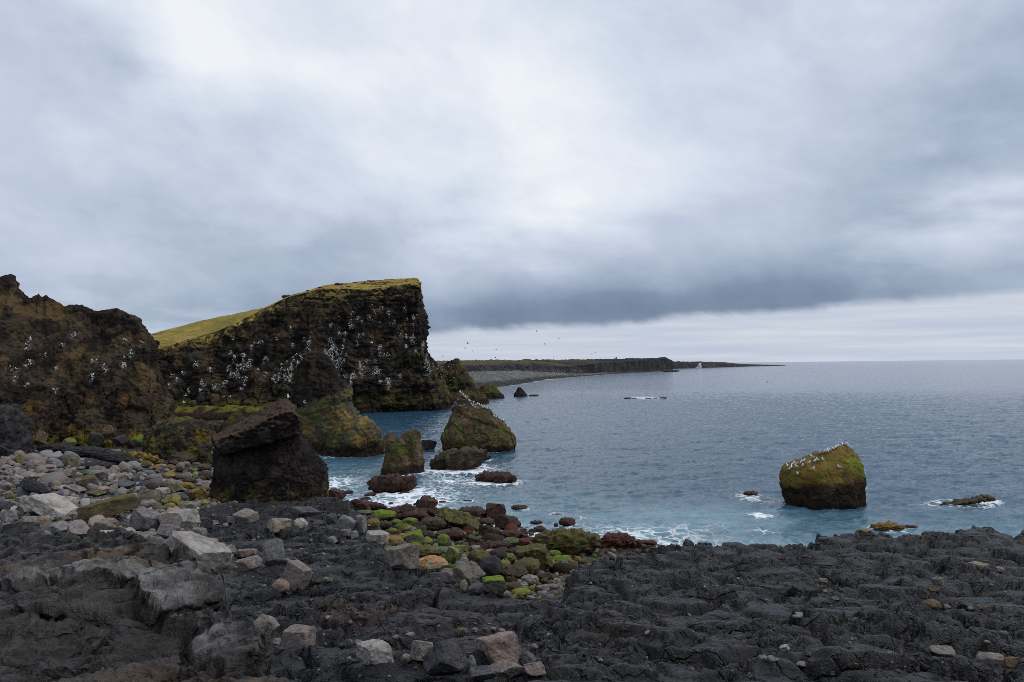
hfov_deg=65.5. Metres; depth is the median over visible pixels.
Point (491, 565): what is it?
boulder
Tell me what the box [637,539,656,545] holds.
boulder
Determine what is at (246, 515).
boulder
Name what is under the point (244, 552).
boulder
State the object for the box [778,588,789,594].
boulder
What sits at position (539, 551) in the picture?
boulder
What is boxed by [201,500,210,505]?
boulder
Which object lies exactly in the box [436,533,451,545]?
boulder
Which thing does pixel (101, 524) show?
boulder
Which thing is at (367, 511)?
boulder
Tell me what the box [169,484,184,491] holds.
boulder
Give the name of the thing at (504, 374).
boulder bank
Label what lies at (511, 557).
boulder
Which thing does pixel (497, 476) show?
boulder
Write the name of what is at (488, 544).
boulder
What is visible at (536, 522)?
boulder
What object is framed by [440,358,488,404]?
rocky point
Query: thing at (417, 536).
boulder
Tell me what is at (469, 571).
boulder
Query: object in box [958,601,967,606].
boulder
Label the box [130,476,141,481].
boulder
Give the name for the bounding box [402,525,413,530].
boulder
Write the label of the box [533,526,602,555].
boulder
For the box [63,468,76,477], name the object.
boulder
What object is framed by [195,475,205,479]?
boulder
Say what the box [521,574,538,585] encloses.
boulder
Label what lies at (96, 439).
boulder
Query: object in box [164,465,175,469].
boulder
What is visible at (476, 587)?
boulder
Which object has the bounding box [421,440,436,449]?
boulder
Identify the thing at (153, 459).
boulder
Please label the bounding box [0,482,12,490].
boulder
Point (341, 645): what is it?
boulder
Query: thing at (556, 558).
boulder
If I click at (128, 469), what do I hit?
boulder
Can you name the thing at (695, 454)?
sea
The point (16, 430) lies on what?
shore rock
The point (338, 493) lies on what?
boulder
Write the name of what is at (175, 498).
boulder
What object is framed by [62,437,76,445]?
boulder
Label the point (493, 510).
boulder
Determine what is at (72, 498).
boulder
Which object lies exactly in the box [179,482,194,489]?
boulder
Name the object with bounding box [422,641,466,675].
boulder
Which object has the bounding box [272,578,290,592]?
boulder
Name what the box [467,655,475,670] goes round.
boulder
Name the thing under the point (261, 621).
boulder
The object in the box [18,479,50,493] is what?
boulder
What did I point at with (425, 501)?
boulder
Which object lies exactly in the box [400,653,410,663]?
boulder
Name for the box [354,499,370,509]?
boulder
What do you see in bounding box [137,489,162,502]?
boulder
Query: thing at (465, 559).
boulder
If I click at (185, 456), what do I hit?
boulder
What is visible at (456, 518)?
boulder
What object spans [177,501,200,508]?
boulder
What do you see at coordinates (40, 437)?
boulder
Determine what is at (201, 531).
boulder
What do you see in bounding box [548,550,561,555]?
boulder
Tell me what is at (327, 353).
nesting seabirds
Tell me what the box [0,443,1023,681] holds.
terrain
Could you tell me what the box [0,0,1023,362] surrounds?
sky
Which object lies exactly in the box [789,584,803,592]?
boulder
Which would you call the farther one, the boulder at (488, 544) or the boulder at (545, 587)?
the boulder at (488, 544)
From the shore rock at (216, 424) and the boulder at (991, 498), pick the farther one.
the shore rock at (216, 424)
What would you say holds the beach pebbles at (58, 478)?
on the terrain
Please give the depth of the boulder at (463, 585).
24.59 m
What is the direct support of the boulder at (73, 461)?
on the terrain
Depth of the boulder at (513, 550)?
46.42 m
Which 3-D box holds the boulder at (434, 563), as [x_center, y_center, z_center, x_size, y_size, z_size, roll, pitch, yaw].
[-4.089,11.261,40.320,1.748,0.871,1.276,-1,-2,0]
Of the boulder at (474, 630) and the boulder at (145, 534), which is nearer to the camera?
the boulder at (474, 630)
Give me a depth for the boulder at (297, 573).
27.46 m
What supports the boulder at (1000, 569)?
on the terrain
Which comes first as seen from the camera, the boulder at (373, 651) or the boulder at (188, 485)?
the boulder at (373, 651)
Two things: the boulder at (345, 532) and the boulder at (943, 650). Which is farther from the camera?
the boulder at (345, 532)
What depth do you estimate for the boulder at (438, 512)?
59.28 m
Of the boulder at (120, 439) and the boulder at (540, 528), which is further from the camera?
the boulder at (120, 439)
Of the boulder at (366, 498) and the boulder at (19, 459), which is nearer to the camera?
the boulder at (366, 498)
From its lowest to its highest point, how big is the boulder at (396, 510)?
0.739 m
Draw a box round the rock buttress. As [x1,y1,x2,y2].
[428,353,450,407]
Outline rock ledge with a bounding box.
[172,404,264,420]
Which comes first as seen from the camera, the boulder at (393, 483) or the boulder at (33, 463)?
the boulder at (393, 483)
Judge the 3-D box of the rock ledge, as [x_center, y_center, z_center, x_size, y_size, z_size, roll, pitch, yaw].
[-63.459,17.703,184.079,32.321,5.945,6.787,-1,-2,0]
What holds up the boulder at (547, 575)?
on the terrain
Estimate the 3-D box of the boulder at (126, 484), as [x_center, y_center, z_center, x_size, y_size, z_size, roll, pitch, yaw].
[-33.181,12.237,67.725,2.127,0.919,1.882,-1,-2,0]
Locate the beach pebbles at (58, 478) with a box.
[0,446,296,558]
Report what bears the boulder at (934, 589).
on the terrain
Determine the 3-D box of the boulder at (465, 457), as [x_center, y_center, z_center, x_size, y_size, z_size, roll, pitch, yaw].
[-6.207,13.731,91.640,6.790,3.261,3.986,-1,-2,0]
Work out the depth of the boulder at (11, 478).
68.98 m
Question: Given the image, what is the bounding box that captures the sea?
[210,359,1023,547]
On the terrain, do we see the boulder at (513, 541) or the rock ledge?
the boulder at (513, 541)
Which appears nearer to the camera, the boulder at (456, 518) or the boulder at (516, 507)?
the boulder at (456, 518)
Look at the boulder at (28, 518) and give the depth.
45.40 m
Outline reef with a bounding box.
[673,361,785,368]
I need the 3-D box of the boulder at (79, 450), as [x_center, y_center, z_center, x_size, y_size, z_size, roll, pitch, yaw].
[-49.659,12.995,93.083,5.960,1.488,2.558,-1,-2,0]
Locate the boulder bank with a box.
[469,369,585,386]
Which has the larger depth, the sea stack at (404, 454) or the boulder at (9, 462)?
the sea stack at (404, 454)
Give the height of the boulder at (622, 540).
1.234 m
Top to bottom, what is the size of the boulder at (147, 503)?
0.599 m
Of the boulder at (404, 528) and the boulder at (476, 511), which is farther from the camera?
the boulder at (476, 511)
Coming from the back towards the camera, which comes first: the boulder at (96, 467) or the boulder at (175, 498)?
the boulder at (96, 467)
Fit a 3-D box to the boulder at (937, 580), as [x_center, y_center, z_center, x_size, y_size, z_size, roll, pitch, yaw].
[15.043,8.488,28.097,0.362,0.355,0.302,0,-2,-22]
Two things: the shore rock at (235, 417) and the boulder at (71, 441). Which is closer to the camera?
the boulder at (71, 441)
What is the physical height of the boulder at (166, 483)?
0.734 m
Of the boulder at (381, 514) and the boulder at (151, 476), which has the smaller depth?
the boulder at (381, 514)
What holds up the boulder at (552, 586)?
on the terrain
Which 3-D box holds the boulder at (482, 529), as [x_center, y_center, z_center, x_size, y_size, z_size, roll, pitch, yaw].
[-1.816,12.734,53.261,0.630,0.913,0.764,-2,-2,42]
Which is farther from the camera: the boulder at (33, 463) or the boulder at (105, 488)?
the boulder at (33, 463)
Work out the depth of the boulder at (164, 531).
40.18 m
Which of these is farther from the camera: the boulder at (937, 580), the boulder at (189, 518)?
the boulder at (189, 518)
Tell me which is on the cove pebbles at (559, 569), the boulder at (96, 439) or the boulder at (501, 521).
the boulder at (501, 521)
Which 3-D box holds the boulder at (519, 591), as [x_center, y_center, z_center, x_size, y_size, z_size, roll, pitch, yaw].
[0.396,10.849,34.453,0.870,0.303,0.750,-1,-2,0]
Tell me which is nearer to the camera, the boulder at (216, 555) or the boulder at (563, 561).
the boulder at (216, 555)
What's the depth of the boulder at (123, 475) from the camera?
70.61 m
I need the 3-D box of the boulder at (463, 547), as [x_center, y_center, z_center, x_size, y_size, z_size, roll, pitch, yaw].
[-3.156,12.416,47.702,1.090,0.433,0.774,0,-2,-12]
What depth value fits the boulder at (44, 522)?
45.02 m
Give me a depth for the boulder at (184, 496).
62.15 m
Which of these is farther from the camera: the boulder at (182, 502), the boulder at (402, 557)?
the boulder at (182, 502)
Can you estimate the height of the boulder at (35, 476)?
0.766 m
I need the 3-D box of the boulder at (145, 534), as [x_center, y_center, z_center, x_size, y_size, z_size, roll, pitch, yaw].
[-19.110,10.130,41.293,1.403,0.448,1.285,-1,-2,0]
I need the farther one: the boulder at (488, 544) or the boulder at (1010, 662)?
the boulder at (488, 544)
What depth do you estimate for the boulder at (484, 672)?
12.03 m
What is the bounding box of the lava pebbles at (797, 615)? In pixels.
[199,506,1010,678]
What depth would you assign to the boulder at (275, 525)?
42.02 m
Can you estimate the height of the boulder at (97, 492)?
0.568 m
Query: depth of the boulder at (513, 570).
38.36 m
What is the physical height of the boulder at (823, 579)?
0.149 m
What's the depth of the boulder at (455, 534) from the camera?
50.46 m
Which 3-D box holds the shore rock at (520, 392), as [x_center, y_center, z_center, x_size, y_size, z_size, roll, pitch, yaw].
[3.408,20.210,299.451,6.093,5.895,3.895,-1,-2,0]
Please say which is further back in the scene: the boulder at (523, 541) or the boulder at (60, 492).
the boulder at (60, 492)
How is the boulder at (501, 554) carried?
on the terrain
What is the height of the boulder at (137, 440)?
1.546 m
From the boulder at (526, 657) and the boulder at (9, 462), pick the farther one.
the boulder at (9, 462)
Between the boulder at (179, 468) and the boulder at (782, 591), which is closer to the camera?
the boulder at (782, 591)
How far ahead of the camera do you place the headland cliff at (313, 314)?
204.67 m
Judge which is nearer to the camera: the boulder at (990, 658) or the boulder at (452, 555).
the boulder at (990, 658)
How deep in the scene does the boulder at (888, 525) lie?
56.13 m
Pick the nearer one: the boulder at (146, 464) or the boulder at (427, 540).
the boulder at (427, 540)
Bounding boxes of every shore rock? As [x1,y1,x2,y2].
[0,404,35,456]
[142,416,215,463]
[207,420,223,433]
[217,411,246,432]
[478,385,504,398]
[514,387,527,396]
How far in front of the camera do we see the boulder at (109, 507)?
46.59 m
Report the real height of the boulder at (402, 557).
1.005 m
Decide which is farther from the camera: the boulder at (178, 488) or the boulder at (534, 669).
the boulder at (178, 488)
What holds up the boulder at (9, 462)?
on the terrain
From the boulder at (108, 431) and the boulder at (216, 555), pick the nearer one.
the boulder at (216, 555)
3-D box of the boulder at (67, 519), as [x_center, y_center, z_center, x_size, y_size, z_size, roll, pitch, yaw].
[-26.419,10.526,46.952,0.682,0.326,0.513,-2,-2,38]
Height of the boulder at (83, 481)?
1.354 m
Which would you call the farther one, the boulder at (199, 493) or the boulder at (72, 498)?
the boulder at (199, 493)
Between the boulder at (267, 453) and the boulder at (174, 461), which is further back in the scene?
the boulder at (174, 461)
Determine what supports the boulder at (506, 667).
on the terrain
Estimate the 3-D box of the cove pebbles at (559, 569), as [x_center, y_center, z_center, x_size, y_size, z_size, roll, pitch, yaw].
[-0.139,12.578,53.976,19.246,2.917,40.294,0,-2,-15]
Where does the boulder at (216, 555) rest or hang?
on the terrain
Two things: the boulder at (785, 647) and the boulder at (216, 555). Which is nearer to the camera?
the boulder at (785, 647)
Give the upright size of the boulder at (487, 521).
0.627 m
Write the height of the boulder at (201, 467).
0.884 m
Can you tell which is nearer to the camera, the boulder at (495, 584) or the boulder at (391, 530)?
the boulder at (495, 584)
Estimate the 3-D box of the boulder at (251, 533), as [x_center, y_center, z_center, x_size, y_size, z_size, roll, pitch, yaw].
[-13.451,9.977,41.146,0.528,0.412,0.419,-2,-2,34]
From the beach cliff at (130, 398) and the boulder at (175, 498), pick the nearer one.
the boulder at (175, 498)
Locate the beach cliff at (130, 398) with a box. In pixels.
[0,274,175,449]
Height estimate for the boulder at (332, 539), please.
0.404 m
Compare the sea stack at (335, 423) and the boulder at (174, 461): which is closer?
the boulder at (174, 461)
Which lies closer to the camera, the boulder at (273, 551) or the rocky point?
the boulder at (273, 551)
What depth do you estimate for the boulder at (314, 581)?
28.35 m
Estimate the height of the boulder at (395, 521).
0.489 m
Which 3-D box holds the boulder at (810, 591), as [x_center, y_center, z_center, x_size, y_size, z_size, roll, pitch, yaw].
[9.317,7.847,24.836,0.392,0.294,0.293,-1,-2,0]
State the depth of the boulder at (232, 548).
35.79 m
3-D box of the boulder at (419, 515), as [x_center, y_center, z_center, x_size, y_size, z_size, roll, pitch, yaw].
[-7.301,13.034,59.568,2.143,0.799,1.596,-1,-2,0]
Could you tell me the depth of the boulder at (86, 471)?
74.09 m
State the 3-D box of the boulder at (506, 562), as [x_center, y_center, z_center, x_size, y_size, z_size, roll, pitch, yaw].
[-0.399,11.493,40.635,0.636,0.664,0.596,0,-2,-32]
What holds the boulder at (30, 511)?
on the terrain
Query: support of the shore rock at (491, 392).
in the sea
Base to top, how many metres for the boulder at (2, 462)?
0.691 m
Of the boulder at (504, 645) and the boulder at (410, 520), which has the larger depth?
the boulder at (410, 520)
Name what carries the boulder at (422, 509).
on the terrain
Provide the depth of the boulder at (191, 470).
82.76 m
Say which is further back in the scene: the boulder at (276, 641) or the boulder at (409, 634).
the boulder at (276, 641)
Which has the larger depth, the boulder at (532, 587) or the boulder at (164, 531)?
the boulder at (164, 531)
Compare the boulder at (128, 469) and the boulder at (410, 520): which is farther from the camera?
the boulder at (128, 469)
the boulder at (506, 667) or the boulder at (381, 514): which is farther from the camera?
the boulder at (381, 514)
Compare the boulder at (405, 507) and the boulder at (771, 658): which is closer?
the boulder at (771, 658)
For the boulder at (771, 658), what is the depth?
14.44 m
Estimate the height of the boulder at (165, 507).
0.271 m
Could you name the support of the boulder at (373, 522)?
on the terrain
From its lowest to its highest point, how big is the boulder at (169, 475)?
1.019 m
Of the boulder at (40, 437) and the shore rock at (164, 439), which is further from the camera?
the boulder at (40, 437)
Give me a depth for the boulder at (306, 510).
47.76 m
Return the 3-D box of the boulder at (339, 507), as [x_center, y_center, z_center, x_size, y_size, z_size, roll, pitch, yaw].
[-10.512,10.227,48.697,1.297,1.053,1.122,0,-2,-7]
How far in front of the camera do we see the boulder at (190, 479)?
73.74 m
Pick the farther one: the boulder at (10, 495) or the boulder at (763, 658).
the boulder at (10, 495)
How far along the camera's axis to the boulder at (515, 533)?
53.08 m
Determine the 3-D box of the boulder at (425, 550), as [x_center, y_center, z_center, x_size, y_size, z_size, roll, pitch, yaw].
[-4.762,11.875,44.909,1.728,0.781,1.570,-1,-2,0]
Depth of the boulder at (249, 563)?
30.32 m
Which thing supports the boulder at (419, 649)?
on the terrain
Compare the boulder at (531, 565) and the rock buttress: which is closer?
the boulder at (531, 565)
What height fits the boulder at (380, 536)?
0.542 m
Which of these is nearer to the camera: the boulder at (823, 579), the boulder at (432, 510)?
the boulder at (823, 579)
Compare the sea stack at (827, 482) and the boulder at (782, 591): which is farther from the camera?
the sea stack at (827, 482)
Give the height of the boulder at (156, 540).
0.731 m
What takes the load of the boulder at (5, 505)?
on the terrain
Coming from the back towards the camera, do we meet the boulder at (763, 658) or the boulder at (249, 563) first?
the boulder at (249, 563)
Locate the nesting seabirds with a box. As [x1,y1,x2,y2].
[168,311,455,389]
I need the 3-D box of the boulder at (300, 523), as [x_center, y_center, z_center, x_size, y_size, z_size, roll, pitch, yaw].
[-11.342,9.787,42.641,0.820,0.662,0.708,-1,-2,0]
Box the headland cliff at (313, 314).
[151,278,447,413]
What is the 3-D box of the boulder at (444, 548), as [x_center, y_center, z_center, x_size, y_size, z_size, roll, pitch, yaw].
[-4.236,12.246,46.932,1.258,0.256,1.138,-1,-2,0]
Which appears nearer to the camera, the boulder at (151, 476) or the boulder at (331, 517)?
the boulder at (331, 517)
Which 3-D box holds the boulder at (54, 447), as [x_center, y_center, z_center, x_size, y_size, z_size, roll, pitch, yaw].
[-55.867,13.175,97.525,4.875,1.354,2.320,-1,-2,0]
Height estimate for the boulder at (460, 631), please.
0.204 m
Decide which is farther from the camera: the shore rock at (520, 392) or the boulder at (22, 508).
the shore rock at (520, 392)
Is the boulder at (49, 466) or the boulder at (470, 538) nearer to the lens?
the boulder at (470, 538)
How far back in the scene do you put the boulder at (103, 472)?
72.34 m
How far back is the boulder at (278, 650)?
15.72 m
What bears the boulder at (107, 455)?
on the terrain
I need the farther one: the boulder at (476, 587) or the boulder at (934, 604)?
the boulder at (476, 587)
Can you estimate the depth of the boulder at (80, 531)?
41.14 m
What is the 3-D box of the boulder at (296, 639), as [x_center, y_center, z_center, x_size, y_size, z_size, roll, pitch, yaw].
[-4.484,6.314,16.720,0.553,0.590,0.518,-1,-2,16]
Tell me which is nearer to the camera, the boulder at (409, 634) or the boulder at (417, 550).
the boulder at (409, 634)
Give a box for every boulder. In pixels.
[0,460,5,465]
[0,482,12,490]
[0,500,15,509]
[1,510,14,523]
[5,492,16,498]
[6,460,15,464]
[7,475,18,480]
[12,454,24,463]
[14,486,28,495]
[15,497,23,503]
[16,504,28,513]
[17,516,36,521]
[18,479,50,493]
[19,493,77,519]
[25,458,45,468]
[28,472,46,479]
[28,509,36,514]
[33,430,47,445]
[36,443,73,452]
[36,516,51,528]
[45,464,56,469]
[45,520,70,533]
[46,461,58,466]
[52,490,64,494]
[57,517,69,521]
[61,446,112,456]
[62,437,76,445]
[62,456,80,466]
[62,484,86,492]
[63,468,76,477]
[63,496,78,501]
[67,525,88,538]
[74,474,98,487]
[76,493,137,521]
[79,461,112,468]
[82,469,93,474]
[83,447,140,463]
[83,489,105,495]
[87,432,104,445]
[89,465,104,469]
[94,468,117,477]
[94,517,119,529]
[96,485,109,492]
[102,425,113,437]
[108,479,135,488]
[110,435,127,444]
[114,472,129,479]
[120,466,131,472]
[123,451,165,463]
[128,508,160,531]
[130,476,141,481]
[132,434,143,446]
[132,467,143,471]
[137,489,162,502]
[137,531,157,538]
[138,472,146,476]
[138,500,155,507]
[140,460,151,467]
[145,473,162,479]
[147,536,162,544]
[153,465,163,469]
[154,505,171,509]
[155,487,169,494]
[156,524,180,538]
[158,508,200,528]
[161,471,175,478]
[162,481,170,486]
[163,493,180,504]
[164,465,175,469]
[165,530,231,569]
[167,452,195,463]
[168,459,180,464]
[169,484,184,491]
[176,466,183,471]
[177,501,187,505]
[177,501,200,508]
[178,492,188,500]
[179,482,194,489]
[182,477,195,482]
[188,468,197,472]
[188,488,207,499]
[192,463,210,470]
[192,527,206,535]
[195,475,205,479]
[196,480,210,485]
[198,471,210,480]
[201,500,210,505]
[209,398,329,502]
[223,516,234,523]
[226,544,237,552]
[232,508,258,523]
[234,555,263,571]
[237,549,256,556]
[246,530,256,537]
[253,613,279,634]
[262,538,284,566]
[267,518,291,532]
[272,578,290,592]
[272,638,280,644]
[273,645,284,654]
[281,559,311,592]
[281,624,315,655]
[291,506,320,514]
[292,518,307,528]
[310,578,321,584]
[326,513,336,522]
[327,536,337,543]
[328,488,346,499]
[329,500,350,514]
[329,528,341,537]
[337,515,355,530]
[337,642,345,648]
[341,528,350,535]
[346,639,352,644]
[350,530,358,538]
[351,499,360,503]
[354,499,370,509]
[355,514,366,533]
[356,509,373,513]
[356,639,393,664]
[359,496,371,499]
[364,492,375,495]
[366,472,417,492]
[366,530,388,543]
[367,518,379,526]
[370,501,382,509]
[373,509,395,519]
[380,520,391,529]
[384,543,418,570]
[386,507,399,513]
[387,528,396,532]
[388,535,403,545]
[390,519,402,524]
[395,503,417,512]
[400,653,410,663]
[401,529,424,544]
[402,510,427,520]
[402,517,417,523]
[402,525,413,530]
[405,632,414,636]
[410,640,432,660]
[413,495,437,507]
[415,508,428,512]
[415,545,418,570]
[418,544,441,557]
[418,555,447,571]
[419,517,447,531]
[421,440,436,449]
[422,536,432,544]
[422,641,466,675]
[423,530,435,538]
[428,506,436,516]
[429,446,487,469]
[434,507,449,517]
[435,528,463,541]
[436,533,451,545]
[436,546,447,550]
[440,568,458,584]
[443,508,480,530]
[445,546,461,564]
[452,545,468,550]
[452,561,485,583]
[456,627,466,635]
[458,506,486,516]
[459,557,468,561]
[460,579,467,590]
[465,535,479,542]
[467,549,491,563]
[467,582,485,593]
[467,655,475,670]
[467,665,496,680]
[471,627,477,632]
[474,631,520,664]
[475,470,516,482]
[477,555,502,578]
[478,525,490,535]
[479,517,494,524]
[479,540,511,549]
[482,575,505,594]
[485,503,505,518]
[489,659,523,677]
[490,548,506,559]
[491,527,501,534]
[493,514,520,528]
[500,529,523,537]
[500,564,528,579]
[500,590,509,595]
[501,559,510,566]
[502,537,518,546]
[505,581,522,591]
[506,553,516,562]
[509,548,516,555]
[511,504,527,509]
[511,587,530,595]
[514,557,539,574]
[515,543,553,569]
[517,538,530,545]
[519,651,535,666]
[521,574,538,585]
[523,662,545,675]
[528,585,536,591]
[530,520,542,523]
[533,526,545,531]
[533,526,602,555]
[535,584,549,590]
[536,572,555,579]
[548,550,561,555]
[548,583,559,589]
[552,555,571,561]
[554,558,568,563]
[559,517,575,525]
[601,531,636,548]
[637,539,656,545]
[662,370,678,371]
[743,490,757,495]
[759,654,767,661]
[766,655,779,662]
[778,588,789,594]
[779,644,789,651]
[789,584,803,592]
[796,661,805,666]
[804,587,817,597]
[819,578,827,581]
[858,529,871,532]
[870,520,904,530]
[905,525,917,527]
[921,599,941,609]
[928,587,939,591]
[928,645,955,656]
[931,576,943,585]
[939,496,988,505]
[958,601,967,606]
[967,561,988,569]
[971,494,995,501]
[976,651,1003,664]
[977,606,987,609]
[996,566,1004,571]
[1002,657,1019,667]
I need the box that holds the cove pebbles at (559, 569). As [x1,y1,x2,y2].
[368,504,651,599]
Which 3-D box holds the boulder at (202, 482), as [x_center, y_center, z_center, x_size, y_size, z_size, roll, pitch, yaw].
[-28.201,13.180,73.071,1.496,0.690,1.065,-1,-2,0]
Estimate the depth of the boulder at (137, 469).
79.31 m
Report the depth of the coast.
777.02 m
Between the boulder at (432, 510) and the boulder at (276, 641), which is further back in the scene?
the boulder at (432, 510)
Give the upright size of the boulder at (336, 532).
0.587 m
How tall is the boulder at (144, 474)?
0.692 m
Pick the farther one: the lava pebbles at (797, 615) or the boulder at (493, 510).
the boulder at (493, 510)
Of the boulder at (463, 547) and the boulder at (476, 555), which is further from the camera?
the boulder at (463, 547)
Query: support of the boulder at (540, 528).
on the terrain
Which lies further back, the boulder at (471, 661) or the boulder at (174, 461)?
the boulder at (174, 461)
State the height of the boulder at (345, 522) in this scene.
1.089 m
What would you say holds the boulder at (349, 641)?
on the terrain
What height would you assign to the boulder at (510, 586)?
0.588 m
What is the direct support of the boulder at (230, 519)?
on the terrain
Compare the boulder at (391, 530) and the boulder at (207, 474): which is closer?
the boulder at (391, 530)
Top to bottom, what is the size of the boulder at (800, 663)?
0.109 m
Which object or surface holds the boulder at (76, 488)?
on the terrain
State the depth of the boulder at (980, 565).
31.16 m
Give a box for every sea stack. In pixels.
[290,351,384,456]
[380,429,424,474]
[440,391,516,452]
[779,445,866,509]
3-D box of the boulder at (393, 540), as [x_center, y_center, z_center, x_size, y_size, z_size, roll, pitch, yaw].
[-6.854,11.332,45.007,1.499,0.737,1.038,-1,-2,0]
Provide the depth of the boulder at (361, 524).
41.97 m
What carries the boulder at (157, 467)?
on the terrain
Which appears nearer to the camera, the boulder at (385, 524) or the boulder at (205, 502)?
the boulder at (205, 502)
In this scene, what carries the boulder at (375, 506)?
on the terrain
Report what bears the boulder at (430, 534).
on the terrain
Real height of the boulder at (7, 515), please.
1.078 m
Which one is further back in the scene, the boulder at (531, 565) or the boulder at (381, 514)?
the boulder at (381, 514)
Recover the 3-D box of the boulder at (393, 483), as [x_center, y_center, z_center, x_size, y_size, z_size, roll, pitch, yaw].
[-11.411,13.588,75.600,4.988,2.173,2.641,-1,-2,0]
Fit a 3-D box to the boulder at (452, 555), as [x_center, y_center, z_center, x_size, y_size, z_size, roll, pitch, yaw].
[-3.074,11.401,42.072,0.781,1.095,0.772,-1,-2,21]
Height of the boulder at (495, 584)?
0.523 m
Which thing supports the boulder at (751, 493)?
in the sea
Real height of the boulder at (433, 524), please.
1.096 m
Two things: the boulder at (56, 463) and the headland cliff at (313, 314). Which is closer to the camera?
the boulder at (56, 463)
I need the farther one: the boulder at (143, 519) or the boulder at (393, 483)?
the boulder at (393, 483)
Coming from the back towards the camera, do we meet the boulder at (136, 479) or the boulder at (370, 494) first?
the boulder at (370, 494)
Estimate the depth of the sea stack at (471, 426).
109.67 m
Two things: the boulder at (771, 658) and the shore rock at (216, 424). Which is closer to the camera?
the boulder at (771, 658)
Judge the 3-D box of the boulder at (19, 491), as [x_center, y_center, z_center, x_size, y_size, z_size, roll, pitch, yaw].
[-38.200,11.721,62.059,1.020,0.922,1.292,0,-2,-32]
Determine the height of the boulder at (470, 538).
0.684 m
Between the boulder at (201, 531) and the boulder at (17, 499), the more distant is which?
the boulder at (17, 499)
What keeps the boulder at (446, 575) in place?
on the terrain
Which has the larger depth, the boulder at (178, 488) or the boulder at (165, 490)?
the boulder at (178, 488)
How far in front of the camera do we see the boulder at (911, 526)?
56.82 m
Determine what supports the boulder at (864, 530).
on the terrain
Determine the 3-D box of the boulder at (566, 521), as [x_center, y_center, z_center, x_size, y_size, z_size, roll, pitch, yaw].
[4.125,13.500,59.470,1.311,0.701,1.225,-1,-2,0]
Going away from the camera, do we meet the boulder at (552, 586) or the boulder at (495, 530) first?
the boulder at (552, 586)
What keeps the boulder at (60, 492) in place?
on the terrain
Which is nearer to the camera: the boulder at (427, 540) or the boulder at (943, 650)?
the boulder at (943, 650)
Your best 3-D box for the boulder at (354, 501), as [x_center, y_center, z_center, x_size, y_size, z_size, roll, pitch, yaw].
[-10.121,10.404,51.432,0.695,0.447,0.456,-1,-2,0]
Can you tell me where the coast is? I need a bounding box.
[437,357,672,388]
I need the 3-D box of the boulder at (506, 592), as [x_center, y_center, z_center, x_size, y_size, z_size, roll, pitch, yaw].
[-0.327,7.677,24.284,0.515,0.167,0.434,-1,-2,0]
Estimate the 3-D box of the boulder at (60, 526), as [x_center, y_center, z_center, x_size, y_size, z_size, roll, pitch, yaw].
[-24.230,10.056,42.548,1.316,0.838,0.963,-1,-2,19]
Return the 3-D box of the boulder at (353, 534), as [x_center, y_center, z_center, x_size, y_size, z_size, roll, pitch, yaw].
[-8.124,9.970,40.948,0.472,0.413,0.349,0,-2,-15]
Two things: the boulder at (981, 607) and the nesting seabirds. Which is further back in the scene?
the nesting seabirds
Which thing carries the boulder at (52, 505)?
on the terrain
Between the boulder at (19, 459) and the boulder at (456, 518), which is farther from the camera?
the boulder at (19, 459)
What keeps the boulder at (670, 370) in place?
in the sea
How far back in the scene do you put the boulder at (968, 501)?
65.72 m
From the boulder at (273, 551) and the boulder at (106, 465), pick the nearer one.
the boulder at (273, 551)
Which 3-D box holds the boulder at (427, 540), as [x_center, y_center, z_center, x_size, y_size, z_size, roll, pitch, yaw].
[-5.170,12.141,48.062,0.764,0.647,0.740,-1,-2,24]

